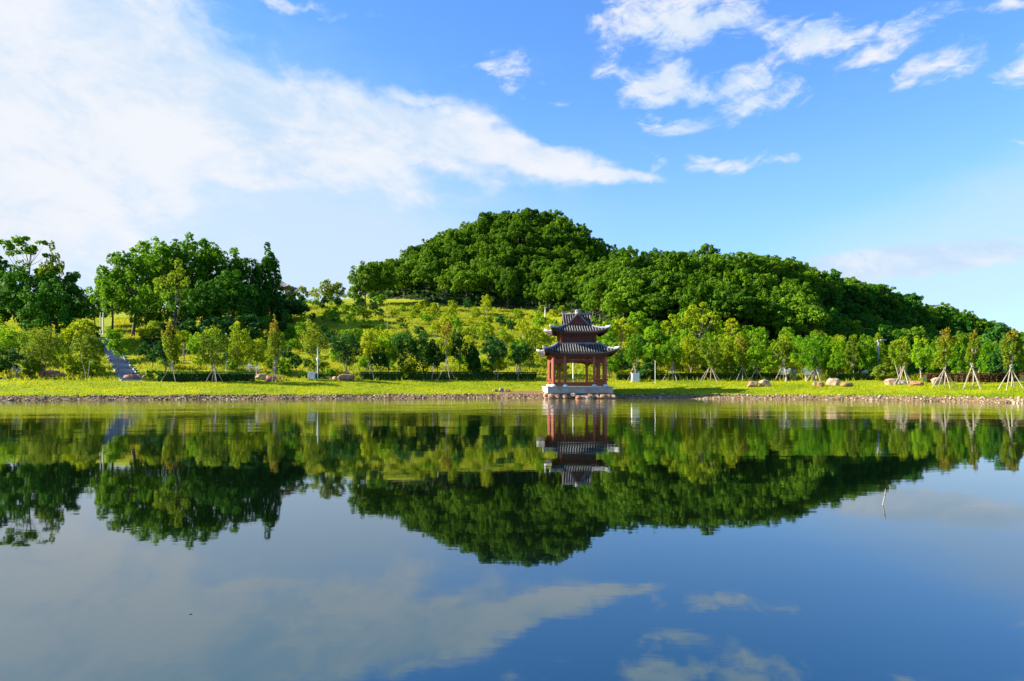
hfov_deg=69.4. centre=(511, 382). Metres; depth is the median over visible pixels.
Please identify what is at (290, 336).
slope bush
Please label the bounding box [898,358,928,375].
slope bush
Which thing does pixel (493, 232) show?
forest tree
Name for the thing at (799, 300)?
forest tree
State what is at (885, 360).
young tree
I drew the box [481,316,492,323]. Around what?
slope bush
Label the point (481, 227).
forest tree
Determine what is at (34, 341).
shore tree
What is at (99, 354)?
slope bush
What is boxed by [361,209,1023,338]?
woodland
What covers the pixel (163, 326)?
slope bush
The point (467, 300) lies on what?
young tree
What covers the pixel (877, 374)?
shore bush
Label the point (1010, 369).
tree support
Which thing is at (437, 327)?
young tree
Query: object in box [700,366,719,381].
tree support
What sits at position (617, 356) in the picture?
young tree
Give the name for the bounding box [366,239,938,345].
undergrowth
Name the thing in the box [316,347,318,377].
lamp post
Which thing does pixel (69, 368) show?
shore bush
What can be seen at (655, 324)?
young tree
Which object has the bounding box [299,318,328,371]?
shore tree
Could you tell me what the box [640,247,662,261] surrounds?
forest tree
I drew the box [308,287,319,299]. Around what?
young tree
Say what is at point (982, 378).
clipped hedge
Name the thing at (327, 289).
skyline tree
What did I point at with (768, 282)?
forest tree
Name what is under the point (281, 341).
young tree
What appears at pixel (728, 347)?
shore tree
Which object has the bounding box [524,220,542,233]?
forest tree
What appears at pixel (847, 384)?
boulder
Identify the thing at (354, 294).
skyline tree
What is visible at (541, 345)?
young tree
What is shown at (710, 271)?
forest tree
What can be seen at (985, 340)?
young tree
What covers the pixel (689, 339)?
shore tree
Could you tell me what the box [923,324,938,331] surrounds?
forest tree
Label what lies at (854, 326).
forest tree
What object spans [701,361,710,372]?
slope bush
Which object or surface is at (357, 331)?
young tree
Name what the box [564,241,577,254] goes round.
forest tree
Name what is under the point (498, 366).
young tree
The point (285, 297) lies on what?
slope bush
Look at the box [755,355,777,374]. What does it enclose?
shore bush
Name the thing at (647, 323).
young tree
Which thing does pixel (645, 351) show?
young tree
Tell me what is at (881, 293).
forest tree
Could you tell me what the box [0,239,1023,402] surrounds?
ground
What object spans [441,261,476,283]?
forest tree
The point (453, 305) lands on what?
slope bush
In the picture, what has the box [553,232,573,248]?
forest tree
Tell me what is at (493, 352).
shore tree
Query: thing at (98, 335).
young tree
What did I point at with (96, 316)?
broadleaf tree
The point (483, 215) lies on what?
forest tree
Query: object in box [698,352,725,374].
young tree
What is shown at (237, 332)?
shore tree
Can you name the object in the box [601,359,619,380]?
young tree
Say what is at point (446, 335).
shore tree
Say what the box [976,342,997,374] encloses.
shore tree
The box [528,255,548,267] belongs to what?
forest tree
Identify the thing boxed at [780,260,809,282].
forest tree
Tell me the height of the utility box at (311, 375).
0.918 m
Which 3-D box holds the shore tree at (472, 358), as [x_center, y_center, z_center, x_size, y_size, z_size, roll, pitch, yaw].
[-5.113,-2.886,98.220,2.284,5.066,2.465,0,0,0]
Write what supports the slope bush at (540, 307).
on the ground at (108, 319)
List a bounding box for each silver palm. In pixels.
[11,366,21,374]
[246,363,253,370]
[252,366,261,374]
[780,368,791,380]
[791,370,797,379]
[799,368,810,379]
[810,368,821,379]
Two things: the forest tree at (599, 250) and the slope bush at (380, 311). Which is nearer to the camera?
the slope bush at (380, 311)
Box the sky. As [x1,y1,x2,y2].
[0,0,1023,332]
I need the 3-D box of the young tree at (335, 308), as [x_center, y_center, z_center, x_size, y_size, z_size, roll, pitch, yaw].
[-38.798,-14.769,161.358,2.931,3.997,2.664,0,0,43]
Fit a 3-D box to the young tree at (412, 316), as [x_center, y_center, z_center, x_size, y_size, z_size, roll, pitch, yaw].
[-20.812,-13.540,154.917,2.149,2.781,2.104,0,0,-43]
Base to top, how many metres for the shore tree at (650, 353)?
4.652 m
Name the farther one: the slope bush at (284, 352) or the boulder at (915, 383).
the slope bush at (284, 352)
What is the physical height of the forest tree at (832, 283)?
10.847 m
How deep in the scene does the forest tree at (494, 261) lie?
193.11 m
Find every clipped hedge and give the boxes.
[156,371,256,381]
[299,373,332,377]
[359,371,536,379]
[616,373,790,379]
[827,373,894,379]
[922,372,1023,382]
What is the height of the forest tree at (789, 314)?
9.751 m
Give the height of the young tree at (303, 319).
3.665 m
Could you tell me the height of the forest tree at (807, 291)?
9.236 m
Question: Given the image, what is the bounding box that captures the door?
[633,375,638,380]
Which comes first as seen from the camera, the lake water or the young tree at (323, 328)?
the lake water
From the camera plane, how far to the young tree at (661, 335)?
111.29 m
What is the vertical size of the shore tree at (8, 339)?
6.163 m
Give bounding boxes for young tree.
[0,316,8,331]
[0,326,14,349]
[15,343,31,366]
[58,319,96,345]
[83,334,104,352]
[84,322,100,341]
[135,341,151,362]
[138,320,162,347]
[145,348,157,367]
[150,340,179,370]
[173,330,194,363]
[203,350,217,373]
[253,338,265,349]
[261,315,271,330]
[275,332,287,352]
[281,312,290,319]
[294,322,307,334]
[301,315,308,325]
[305,343,318,354]
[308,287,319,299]
[318,324,327,334]
[321,296,328,307]
[321,313,329,322]
[322,331,336,349]
[327,306,341,316]
[331,296,340,305]
[340,304,348,311]
[345,314,356,327]
[348,328,361,341]
[349,306,360,318]
[359,307,369,318]
[368,347,388,371]
[369,290,377,299]
[369,301,377,313]
[373,294,385,304]
[375,327,386,339]
[399,304,405,314]
[407,312,416,321]
[430,322,441,341]
[439,312,452,324]
[444,308,454,316]
[448,315,462,332]
[462,335,474,349]
[463,297,473,312]
[477,322,494,341]
[480,336,496,357]
[481,294,493,303]
[481,301,491,313]
[493,356,507,377]
[495,316,505,328]
[498,328,507,336]
[500,332,514,346]
[505,342,527,373]
[506,319,516,332]
[515,319,529,336]
[515,337,526,345]
[527,326,549,351]
[532,311,547,327]
[537,339,547,349]
[591,316,602,324]
[596,320,616,342]
[598,331,617,345]
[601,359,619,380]
[607,341,622,376]
[611,317,639,349]
[624,311,652,335]
[629,335,648,361]
[638,318,652,335]
[641,326,661,346]
[642,345,658,369]
[651,320,670,337]
[651,331,676,346]
[660,314,693,341]
[664,359,680,373]
[670,329,693,370]
[673,310,691,328]
[681,345,699,372]
[683,302,720,337]
[692,317,707,334]
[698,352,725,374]
[706,324,721,334]
[713,332,736,351]
[718,320,728,333]
[722,329,750,353]
[724,318,741,334]
[731,328,744,336]
[741,325,757,339]
[748,326,771,348]
[768,330,794,353]
[778,327,796,337]
[786,336,801,358]
[798,336,829,361]
[806,331,828,347]
[827,352,847,373]
[859,332,890,359]
[875,356,889,367]
[886,339,913,368]
[930,344,936,359]
[931,339,961,364]
[933,357,954,370]
[967,354,983,372]
[976,322,1023,368]
[979,337,996,343]
[1015,351,1023,369]
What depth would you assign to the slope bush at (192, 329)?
124.83 m
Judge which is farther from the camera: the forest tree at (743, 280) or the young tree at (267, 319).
the forest tree at (743, 280)
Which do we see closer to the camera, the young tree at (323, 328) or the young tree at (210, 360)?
the young tree at (210, 360)
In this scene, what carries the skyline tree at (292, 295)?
on the ground at (108, 319)
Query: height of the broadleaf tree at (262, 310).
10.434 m
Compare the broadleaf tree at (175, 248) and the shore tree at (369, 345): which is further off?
the broadleaf tree at (175, 248)
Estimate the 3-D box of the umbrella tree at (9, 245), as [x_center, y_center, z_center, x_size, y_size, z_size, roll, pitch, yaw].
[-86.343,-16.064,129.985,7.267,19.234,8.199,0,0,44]
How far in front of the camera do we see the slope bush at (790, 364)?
96.26 m
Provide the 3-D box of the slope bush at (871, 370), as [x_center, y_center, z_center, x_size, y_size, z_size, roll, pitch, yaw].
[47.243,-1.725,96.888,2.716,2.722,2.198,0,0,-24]
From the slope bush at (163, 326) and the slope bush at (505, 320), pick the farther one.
the slope bush at (505, 320)
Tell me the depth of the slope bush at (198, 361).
106.09 m
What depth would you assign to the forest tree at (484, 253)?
205.22 m
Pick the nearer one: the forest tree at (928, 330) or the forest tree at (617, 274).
the forest tree at (617, 274)
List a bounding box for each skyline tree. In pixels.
[284,286,295,299]
[293,285,309,302]
[319,279,335,306]
[330,282,345,296]
[347,261,382,304]
[347,286,362,303]
[369,261,399,293]
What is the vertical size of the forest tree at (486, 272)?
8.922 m
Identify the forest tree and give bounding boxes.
[381,266,402,296]
[387,258,403,268]
[392,263,414,298]
[403,258,424,269]
[404,251,422,263]
[405,245,422,259]
[409,262,439,295]
[418,247,444,262]
[420,238,435,251]
[422,244,441,263]
[423,242,445,252]
[427,256,447,275]
[434,272,459,299]
[436,228,457,242]
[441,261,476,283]
[442,243,469,260]
[444,230,465,251]
[446,248,469,274]
[450,270,484,304]
[459,231,472,245]
[459,237,471,247]
[464,241,493,259]
[468,234,491,250]
[470,257,490,272]
[472,217,490,237]
[476,254,505,290]
[476,267,500,298]
[477,211,494,225]
[477,242,495,258]
[487,219,513,234]
[487,228,506,244]
[492,213,506,226]
[492,245,519,268]
[493,241,509,257]
[494,269,520,308]
[495,231,518,248]
[497,210,514,226]
[497,267,517,298]
[507,219,530,242]
[507,266,527,278]
[508,209,530,242]
[513,244,536,260]
[518,255,531,273]
[520,273,536,288]
[521,281,545,307]
[523,207,540,223]
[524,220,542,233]
[525,232,539,248]
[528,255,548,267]
[529,259,555,282]
[532,224,559,244]
[532,247,553,259]
[536,234,561,249]
[536,282,562,310]
[538,211,553,226]
[541,265,563,283]
[543,273,569,297]
[550,214,569,237]
[550,245,567,261]
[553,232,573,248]
[554,258,567,268]
[554,264,567,272]
[554,279,579,301]
[561,265,591,280]
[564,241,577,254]
[565,217,572,232]
[567,225,591,241]
[567,249,584,266]
[570,231,587,252]
[572,277,606,314]
[573,263,587,268]
[573,274,590,284]
[578,255,592,267]
[581,274,611,321]
[583,246,594,261]
[586,262,605,277]
[587,261,609,276]
[589,239,606,261]
[595,265,638,281]
[597,256,608,264]
[600,285,647,316]
[601,277,654,314]
[605,257,639,277]
[608,245,637,266]
[620,249,647,272]
[621,273,652,311]
[635,264,665,291]
[635,292,678,321]
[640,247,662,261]
[644,258,664,278]
[650,270,687,317]
[654,251,669,257]
[657,250,675,269]
[663,251,692,278]
[677,273,713,301]
[677,283,715,334]
[679,275,723,287]
[685,259,706,276]
[687,249,695,258]
[692,243,724,260]
[693,255,715,275]
[694,263,722,281]
[699,284,763,324]
[704,279,730,309]
[708,252,738,277]
[722,263,754,280]
[723,268,752,299]
[725,251,767,274]
[726,305,752,324]
[735,283,768,297]
[736,252,767,259]
[748,254,783,277]
[748,273,777,290]
[751,290,781,340]
[752,296,790,333]
[754,273,779,290]
[767,282,795,296]
[767,285,810,305]
[769,257,786,280]
[770,304,834,338]
[773,291,824,331]
[778,271,828,294]
[778,277,812,293]
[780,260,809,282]
[783,256,799,274]
[787,283,811,296]
[796,283,818,293]
[798,265,820,275]
[802,311,842,336]
[807,296,824,308]
[808,292,822,307]
[817,275,845,306]
[818,274,840,291]
[820,286,843,309]
[821,269,845,286]
[823,324,854,346]
[824,305,847,320]
[824,307,837,315]
[830,294,852,313]
[831,319,865,344]
[840,284,865,302]
[845,312,876,329]
[848,283,872,300]
[850,314,874,332]
[854,320,868,330]
[859,328,885,345]
[861,283,878,300]
[864,324,895,335]
[866,315,886,325]
[871,284,890,305]
[874,296,892,309]
[876,307,902,325]
[879,329,915,350]
[885,323,911,332]
[886,299,907,317]
[889,330,927,349]
[896,292,923,302]
[896,326,929,341]
[897,296,912,302]
[903,299,925,314]
[903,305,924,323]
[912,319,935,327]
[916,306,942,322]
[922,314,943,329]
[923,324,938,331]
[926,328,940,335]
[929,335,938,340]
[932,333,960,348]
[938,309,956,324]
[938,323,964,331]
[941,327,964,334]
[942,318,963,327]
[948,314,970,329]
[955,309,977,321]
[955,320,978,336]
[955,331,981,347]
[973,321,994,334]
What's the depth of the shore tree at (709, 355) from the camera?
93.29 m
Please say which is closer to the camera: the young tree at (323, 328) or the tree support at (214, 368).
the tree support at (214, 368)
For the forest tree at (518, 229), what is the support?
on the ground at (108, 319)
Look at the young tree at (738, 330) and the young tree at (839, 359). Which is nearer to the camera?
the young tree at (839, 359)
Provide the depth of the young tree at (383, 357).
96.74 m
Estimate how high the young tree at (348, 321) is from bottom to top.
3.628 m
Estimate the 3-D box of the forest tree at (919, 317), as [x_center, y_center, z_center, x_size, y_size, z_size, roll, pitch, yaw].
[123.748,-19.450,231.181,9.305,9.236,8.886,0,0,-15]
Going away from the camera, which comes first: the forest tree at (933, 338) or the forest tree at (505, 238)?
the forest tree at (933, 338)
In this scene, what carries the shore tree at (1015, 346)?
on the ground at (108, 319)
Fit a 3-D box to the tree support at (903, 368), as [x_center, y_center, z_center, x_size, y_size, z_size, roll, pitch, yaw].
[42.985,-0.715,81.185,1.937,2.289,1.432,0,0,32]
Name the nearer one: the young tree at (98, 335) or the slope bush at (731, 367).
the slope bush at (731, 367)
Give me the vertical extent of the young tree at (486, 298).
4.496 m
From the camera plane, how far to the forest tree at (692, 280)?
142.81 m
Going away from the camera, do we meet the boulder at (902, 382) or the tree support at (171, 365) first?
the boulder at (902, 382)
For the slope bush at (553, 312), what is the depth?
165.76 m
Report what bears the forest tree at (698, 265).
on the ground at (108, 319)
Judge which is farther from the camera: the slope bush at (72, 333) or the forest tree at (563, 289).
the forest tree at (563, 289)
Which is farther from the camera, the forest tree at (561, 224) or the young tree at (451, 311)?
the forest tree at (561, 224)
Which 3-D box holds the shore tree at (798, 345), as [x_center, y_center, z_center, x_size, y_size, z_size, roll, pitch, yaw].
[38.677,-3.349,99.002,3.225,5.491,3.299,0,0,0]
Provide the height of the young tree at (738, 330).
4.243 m
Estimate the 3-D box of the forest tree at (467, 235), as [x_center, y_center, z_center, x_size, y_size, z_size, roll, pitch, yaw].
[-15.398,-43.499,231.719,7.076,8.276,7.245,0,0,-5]
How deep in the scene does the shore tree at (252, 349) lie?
98.61 m
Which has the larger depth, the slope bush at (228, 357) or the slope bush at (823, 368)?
the slope bush at (228, 357)
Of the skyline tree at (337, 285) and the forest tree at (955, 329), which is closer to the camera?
the skyline tree at (337, 285)
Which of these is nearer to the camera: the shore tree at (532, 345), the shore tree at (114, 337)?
the shore tree at (114, 337)
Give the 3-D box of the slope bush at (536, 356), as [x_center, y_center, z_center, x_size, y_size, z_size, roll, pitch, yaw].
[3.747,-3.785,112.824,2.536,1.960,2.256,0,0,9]
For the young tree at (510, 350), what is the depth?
101.85 m
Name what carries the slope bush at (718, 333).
on the ground at (108, 319)
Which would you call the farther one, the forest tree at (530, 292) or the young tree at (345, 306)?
the forest tree at (530, 292)
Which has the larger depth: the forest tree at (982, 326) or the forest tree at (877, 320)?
the forest tree at (982, 326)
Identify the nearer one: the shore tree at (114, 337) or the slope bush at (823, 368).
the shore tree at (114, 337)
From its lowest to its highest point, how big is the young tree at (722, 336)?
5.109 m
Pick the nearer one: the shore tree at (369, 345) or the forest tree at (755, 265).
the shore tree at (369, 345)
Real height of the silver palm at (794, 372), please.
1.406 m
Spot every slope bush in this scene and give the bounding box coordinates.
[19,360,46,371]
[56,346,70,355]
[63,332,84,344]
[70,355,97,371]
[73,345,103,361]
[78,359,105,376]
[140,322,185,346]
[157,357,179,369]
[172,317,215,341]
[191,357,202,364]
[200,315,242,340]
[221,352,236,361]
[225,313,266,338]
[227,362,236,370]
[251,294,288,321]
[255,353,270,367]
[266,361,284,373]
[274,294,303,317]
[276,321,287,331]
[279,346,294,357]
[281,358,290,366]
[284,316,293,324]
[285,295,309,317]
[285,325,296,335]
[285,332,294,339]
[286,338,302,349]
[294,331,304,338]
[303,359,311,367]
[307,355,330,371]
[311,298,319,305]
[317,301,324,307]
[325,368,335,376]
[329,349,343,361]
[330,313,340,321]
[357,302,366,310]
[357,357,371,367]
[360,319,371,327]
[363,328,377,334]
[374,308,383,315]
[382,357,396,369]
[389,309,399,315]
[396,317,406,322]
[399,322,408,328]
[409,305,420,314]
[413,326,425,334]
[416,301,426,309]
[419,331,427,338]
[421,314,433,322]
[426,307,435,316]
[428,302,439,310]
[448,300,457,308]
[455,354,469,367]
[456,364,470,373]
[462,327,473,336]
[468,308,480,317]
[474,322,484,332]
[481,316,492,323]
[500,318,508,326]
[513,311,523,319]
[531,352,540,361]
[536,356,547,367]
[538,305,546,310]
[548,309,558,316]
[555,364,569,374]
[558,305,565,310]
[613,350,631,371]
[632,362,657,376]
[650,350,669,369]
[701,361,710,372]
[712,330,724,342]
[718,353,743,372]
[734,363,754,372]
[768,349,778,358]
[772,358,802,372]
[819,361,842,374]
[848,363,865,373]
[861,362,882,373]
[891,365,909,375]
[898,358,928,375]
[929,360,951,372]
[930,364,952,373]
[1004,359,1023,374]
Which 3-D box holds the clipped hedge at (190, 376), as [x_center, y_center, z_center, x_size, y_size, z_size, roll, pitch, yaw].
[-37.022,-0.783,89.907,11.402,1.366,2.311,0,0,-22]
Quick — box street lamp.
[877,339,885,364]
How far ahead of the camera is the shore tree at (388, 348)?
97.87 m
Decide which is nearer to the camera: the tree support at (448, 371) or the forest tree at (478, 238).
the tree support at (448, 371)
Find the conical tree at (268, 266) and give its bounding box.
[250,242,284,323]
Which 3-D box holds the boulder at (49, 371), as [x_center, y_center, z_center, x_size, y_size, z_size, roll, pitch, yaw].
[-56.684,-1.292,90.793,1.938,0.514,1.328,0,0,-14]
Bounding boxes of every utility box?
[307,372,314,378]
[631,373,639,381]
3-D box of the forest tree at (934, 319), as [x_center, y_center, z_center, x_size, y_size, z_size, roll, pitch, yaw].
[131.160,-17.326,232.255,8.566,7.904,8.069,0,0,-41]
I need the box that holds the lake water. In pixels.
[0,398,1023,680]
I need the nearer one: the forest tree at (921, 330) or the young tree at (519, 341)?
the young tree at (519, 341)
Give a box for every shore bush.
[0,346,21,372]
[21,356,41,376]
[59,353,82,377]
[146,369,160,377]
[278,363,291,376]
[401,359,416,379]
[473,359,495,373]
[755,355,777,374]
[870,362,896,380]
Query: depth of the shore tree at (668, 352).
95.17 m
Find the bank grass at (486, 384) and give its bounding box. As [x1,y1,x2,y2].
[0,379,1023,398]
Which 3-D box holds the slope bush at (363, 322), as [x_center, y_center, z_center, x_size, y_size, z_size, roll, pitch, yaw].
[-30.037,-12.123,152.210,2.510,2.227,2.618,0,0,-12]
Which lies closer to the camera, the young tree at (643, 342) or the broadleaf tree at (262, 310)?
the young tree at (643, 342)
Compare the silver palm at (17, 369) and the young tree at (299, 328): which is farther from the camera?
the young tree at (299, 328)
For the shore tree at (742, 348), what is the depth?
93.46 m
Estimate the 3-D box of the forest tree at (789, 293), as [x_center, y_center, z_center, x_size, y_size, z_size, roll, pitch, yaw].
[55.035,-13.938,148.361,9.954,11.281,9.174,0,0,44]
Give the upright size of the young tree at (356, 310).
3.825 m
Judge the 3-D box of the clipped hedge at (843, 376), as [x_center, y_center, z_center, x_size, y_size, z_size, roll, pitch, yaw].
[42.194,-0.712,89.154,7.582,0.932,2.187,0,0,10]
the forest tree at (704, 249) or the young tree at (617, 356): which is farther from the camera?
the forest tree at (704, 249)
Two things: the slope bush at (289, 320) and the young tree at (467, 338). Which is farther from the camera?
the slope bush at (289, 320)
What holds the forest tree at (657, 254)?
on the ground at (108, 319)
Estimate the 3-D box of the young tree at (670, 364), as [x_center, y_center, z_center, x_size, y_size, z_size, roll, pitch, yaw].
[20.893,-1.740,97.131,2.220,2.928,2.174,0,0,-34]
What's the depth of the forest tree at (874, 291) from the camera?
224.84 m
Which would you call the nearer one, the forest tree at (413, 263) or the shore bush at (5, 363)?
the shore bush at (5, 363)
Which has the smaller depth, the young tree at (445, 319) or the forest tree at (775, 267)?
the young tree at (445, 319)
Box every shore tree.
[0,325,29,361]
[16,326,71,370]
[69,334,102,379]
[101,328,131,374]
[161,321,182,370]
[186,332,201,368]
[195,326,230,381]
[224,322,250,370]
[243,340,267,362]
[263,321,284,375]
[289,355,302,369]
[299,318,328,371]
[330,331,365,373]
[360,330,379,371]
[373,329,402,371]
[389,329,418,369]
[407,335,436,371]
[427,338,447,371]
[438,320,455,379]
[448,330,468,373]
[465,342,481,371]
[483,337,507,379]
[507,342,531,371]
[523,328,537,373]
[623,333,644,367]
[641,344,663,374]
[659,339,684,379]
[680,332,702,365]
[696,332,723,380]
[718,336,735,372]
[735,335,750,380]
[744,337,768,380]
[773,335,793,380]
[789,337,812,376]
[798,330,829,380]
[818,334,839,372]
[828,334,850,373]
[844,334,860,373]
[853,334,883,373]
[888,336,911,379]
[906,336,935,378]
[933,327,956,384]
[948,335,967,372]
[964,329,981,387]
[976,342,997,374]
[985,346,1009,372]
[998,328,1023,386]
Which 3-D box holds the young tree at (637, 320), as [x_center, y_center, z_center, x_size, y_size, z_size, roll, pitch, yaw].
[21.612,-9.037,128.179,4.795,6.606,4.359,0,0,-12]
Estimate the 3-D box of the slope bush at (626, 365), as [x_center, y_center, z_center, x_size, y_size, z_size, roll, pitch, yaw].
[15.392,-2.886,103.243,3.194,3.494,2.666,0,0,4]
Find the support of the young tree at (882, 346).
on the ground at (108, 319)
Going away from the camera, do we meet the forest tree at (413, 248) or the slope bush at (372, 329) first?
the slope bush at (372, 329)
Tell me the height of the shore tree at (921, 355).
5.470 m
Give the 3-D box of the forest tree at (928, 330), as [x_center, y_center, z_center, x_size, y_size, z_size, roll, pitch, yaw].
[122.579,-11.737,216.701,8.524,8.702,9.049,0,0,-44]
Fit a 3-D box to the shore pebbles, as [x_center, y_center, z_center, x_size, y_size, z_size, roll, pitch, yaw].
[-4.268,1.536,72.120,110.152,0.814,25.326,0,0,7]
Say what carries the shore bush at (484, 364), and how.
on the ground at (108, 319)
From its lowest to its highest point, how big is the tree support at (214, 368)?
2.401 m
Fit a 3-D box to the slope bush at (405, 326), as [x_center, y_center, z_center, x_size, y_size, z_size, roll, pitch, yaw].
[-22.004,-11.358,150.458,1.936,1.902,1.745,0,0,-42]
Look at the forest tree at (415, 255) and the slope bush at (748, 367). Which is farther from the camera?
the forest tree at (415, 255)
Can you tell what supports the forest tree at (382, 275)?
on the ground at (108, 319)
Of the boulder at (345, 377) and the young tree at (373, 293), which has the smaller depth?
the boulder at (345, 377)
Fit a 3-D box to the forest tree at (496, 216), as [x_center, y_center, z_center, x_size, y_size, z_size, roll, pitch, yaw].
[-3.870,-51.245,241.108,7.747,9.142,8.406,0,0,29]
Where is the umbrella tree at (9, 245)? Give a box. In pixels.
[0,235,50,337]
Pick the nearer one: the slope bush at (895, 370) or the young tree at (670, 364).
the young tree at (670, 364)
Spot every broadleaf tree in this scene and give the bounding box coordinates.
[0,256,20,322]
[0,259,63,340]
[16,280,74,348]
[30,263,94,340]
[69,289,97,327]
[85,270,132,329]
[85,294,104,323]
[95,247,166,335]
[123,236,195,312]
[127,284,164,340]
[156,232,225,327]
[161,298,198,329]
[177,280,229,323]
[190,245,248,317]
[202,269,258,324]
[223,256,262,299]
[238,284,269,318]
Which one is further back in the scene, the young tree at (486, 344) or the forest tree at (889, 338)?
the forest tree at (889, 338)
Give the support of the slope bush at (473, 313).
on the ground at (108, 319)
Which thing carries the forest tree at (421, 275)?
on the ground at (108, 319)
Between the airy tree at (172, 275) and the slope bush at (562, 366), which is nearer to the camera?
the slope bush at (562, 366)
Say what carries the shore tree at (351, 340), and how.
on the ground at (108, 319)
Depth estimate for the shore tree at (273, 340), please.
92.62 m
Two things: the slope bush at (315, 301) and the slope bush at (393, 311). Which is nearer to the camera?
the slope bush at (393, 311)
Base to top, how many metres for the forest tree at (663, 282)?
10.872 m
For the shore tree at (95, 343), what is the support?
on the ground at (108, 319)
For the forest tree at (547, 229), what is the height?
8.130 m
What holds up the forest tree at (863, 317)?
on the ground at (108, 319)
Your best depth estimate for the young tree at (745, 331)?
131.25 m
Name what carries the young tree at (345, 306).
on the ground at (108, 319)
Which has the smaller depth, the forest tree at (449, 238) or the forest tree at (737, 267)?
the forest tree at (737, 267)
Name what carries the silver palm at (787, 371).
on the ground at (108, 319)
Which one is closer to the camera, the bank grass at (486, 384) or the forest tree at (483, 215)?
the bank grass at (486, 384)
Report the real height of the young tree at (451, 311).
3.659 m
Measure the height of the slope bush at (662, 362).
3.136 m
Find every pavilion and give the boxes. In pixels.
[270,281,296,317]
[536,309,619,398]
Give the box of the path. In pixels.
[100,337,143,380]
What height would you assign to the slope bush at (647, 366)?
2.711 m
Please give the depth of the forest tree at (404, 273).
196.42 m
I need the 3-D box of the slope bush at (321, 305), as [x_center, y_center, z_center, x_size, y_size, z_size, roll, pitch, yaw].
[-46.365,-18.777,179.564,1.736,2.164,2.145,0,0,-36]
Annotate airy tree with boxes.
[35,240,64,341]
[152,258,196,326]
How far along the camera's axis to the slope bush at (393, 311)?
167.59 m
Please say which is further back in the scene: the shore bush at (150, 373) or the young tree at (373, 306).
the young tree at (373, 306)
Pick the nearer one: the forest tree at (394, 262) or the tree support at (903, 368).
the tree support at (903, 368)
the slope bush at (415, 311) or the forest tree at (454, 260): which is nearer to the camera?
the slope bush at (415, 311)
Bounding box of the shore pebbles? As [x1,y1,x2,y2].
[0,393,1023,402]
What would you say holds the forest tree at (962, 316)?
on the ground at (108, 319)
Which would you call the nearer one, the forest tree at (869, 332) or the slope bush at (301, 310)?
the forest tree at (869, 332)
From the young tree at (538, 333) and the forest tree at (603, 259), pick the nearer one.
the young tree at (538, 333)
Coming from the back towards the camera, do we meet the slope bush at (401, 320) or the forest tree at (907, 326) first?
the forest tree at (907, 326)
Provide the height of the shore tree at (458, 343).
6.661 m
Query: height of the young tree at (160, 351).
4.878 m
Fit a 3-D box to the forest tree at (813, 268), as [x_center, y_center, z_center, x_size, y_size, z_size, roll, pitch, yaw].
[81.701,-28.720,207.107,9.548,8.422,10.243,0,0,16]
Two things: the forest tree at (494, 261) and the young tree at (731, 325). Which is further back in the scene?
the forest tree at (494, 261)
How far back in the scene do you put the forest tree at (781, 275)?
186.05 m
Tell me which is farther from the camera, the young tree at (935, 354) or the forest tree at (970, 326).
the forest tree at (970, 326)
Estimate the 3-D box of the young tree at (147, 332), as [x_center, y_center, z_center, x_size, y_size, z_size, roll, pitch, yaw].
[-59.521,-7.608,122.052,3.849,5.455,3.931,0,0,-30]
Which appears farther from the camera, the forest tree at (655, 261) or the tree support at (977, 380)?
the forest tree at (655, 261)
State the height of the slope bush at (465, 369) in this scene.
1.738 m
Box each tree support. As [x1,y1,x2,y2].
[161,362,178,381]
[205,365,222,382]
[265,362,281,382]
[362,361,374,379]
[437,360,455,380]
[627,363,640,380]
[662,363,681,380]
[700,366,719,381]
[774,362,791,380]
[806,365,823,380]
[894,366,911,384]
[932,367,955,387]
[962,363,981,389]
[998,364,1022,389]
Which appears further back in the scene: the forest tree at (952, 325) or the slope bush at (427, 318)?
the forest tree at (952, 325)
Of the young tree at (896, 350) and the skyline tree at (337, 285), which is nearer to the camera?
the young tree at (896, 350)
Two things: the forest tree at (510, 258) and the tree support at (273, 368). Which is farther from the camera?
the forest tree at (510, 258)
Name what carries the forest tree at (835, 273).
on the ground at (108, 319)
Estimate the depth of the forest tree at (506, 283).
180.74 m
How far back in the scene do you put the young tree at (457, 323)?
136.67 m
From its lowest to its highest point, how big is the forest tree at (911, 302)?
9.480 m
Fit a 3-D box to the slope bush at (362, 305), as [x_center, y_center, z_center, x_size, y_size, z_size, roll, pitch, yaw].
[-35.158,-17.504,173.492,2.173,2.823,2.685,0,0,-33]
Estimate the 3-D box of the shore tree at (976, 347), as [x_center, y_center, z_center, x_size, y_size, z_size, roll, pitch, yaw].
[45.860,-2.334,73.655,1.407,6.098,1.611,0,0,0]
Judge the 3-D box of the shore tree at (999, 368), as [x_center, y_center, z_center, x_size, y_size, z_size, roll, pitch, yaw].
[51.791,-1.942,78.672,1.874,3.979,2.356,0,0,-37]
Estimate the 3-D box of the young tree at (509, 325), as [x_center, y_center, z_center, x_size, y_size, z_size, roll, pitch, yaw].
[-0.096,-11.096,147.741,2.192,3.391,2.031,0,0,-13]
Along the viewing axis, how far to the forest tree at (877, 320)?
200.57 m
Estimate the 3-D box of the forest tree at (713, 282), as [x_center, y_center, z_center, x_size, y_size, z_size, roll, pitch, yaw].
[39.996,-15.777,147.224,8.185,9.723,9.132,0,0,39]
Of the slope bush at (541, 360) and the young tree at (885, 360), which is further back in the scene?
the slope bush at (541, 360)
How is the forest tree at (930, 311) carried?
on the ground at (108, 319)
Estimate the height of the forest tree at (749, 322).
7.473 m
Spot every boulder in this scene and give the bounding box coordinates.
[42,370,59,373]
[44,373,61,376]
[123,374,139,378]
[255,374,265,379]
[266,376,276,381]
[337,374,353,380]
[747,381,757,386]
[759,380,770,386]
[817,382,824,386]
[826,378,839,385]
[840,382,853,386]
[884,378,898,384]
[898,380,908,384]
[910,381,923,385]
[931,377,942,384]

